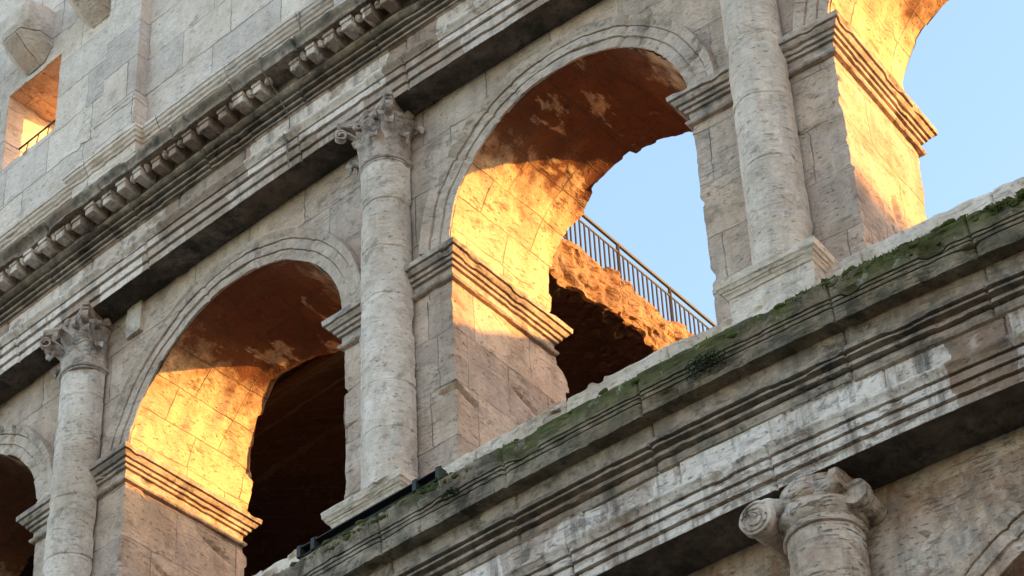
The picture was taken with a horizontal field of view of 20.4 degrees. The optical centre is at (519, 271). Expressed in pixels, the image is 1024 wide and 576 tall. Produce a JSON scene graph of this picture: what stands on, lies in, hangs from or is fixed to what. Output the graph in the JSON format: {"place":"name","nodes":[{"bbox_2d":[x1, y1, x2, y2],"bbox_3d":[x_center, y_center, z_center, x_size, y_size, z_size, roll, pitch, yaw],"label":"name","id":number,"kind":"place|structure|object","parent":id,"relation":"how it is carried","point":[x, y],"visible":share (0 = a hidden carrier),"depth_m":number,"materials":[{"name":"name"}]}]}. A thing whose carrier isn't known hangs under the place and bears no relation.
{"place":"outdoors","nodes":[
{"label":"outdoors","id":0,"kind":"place"},
{"bbox_2d":[562,0,1023,334],"label":"sky","id":1,"kind":"structure","parent":0,"point":[964,72],"materials":[{"name":"blue"}]},
{"label":"ground","id":2,"kind":"structure","parent":0,"visible":0},
{"bbox_2d":[0,0,1023,575],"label":"amphitheatre facade","id":3,"kind":"structure","parent":2,"relation":"on","point":[192,266],"depth_m":41.27,"materials":[{"name":"stone"}]},
{"bbox_2d":[18,119,55,149],"bbox_3d":[-8.845,-2.417,52.856,1.539,0.755,0.045,-34,-51,29],"label":"window guard","id":4,"kind":"object","parent":3,"relation":"attached to","point":[37,134],"visible":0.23,"depth_m":53.16,"materials":[{"name":"paint"}]},
{"bbox_2d":[259,12,300,166],"bbox_3d":[-3.825,-3.122,45.372,0.043,3.742,0.970,-31,-49,27],"label":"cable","id":5,"kind":"object","parent":3,"relation":"hanging from","point":[279,96],"visible":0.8,"depth_m":45.01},
{"bbox_2d":[296,465,446,559],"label":"steel beam","id":6,"kind":"structure","parent":3,"relation":"attached to","point":[314,543],"depth_m":37.80,"materials":[{"name":"black metal"}]},
{"bbox_2d":[439,486,459,501],"bbox_3d":[-0.892,2.833,36.393,0.216,0.146,0.294,13,-45,-17],"label":"weed","id":7,"kind":"object","parent":3,"relation":"attached to","point":[450,491],"visible":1,"depth_m":36.38,"materials":[{"name":"green plant"}]},
{"bbox_2d":[281,188,1023,570],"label":"moss","id":8,"kind":"object","parent":3,"relation":"on","point":[1015,200],"visible":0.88,"depth_m":34.12,"materials":[{"name":"green plant"}]},
{"bbox_2d":[684,349,727,380],"bbox_3d":[2.266,1.103,34.639,0.612,0.286,0.304,-31,-49,27],"label":"weed","id":9,"kind":"object","parent":3,"relation":"attached to","point":[709,359],"visible":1,"depth_m":34.61,"materials":[{"name":"green plant"}]},
{"bbox_2d":[19,239,1011,575],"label":"broken vault","id":10,"kind":"object","parent":2,"relation":"on","point":[611,319],"visible":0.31,"depth_m":49.03,"materials":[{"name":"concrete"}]},
{"bbox_2d":[563,214,716,334],"bbox_3d":[1.985,0.160,49.462,0.073,1.256,8.024,-30,-49,26],"label":"terrace railing","id":11,"kind":"object","parent":10,"relation":"on","point":[671,290],"visible":0.41,"depth_m":49.71,"materials":[{"name":"metal"}]}
]}

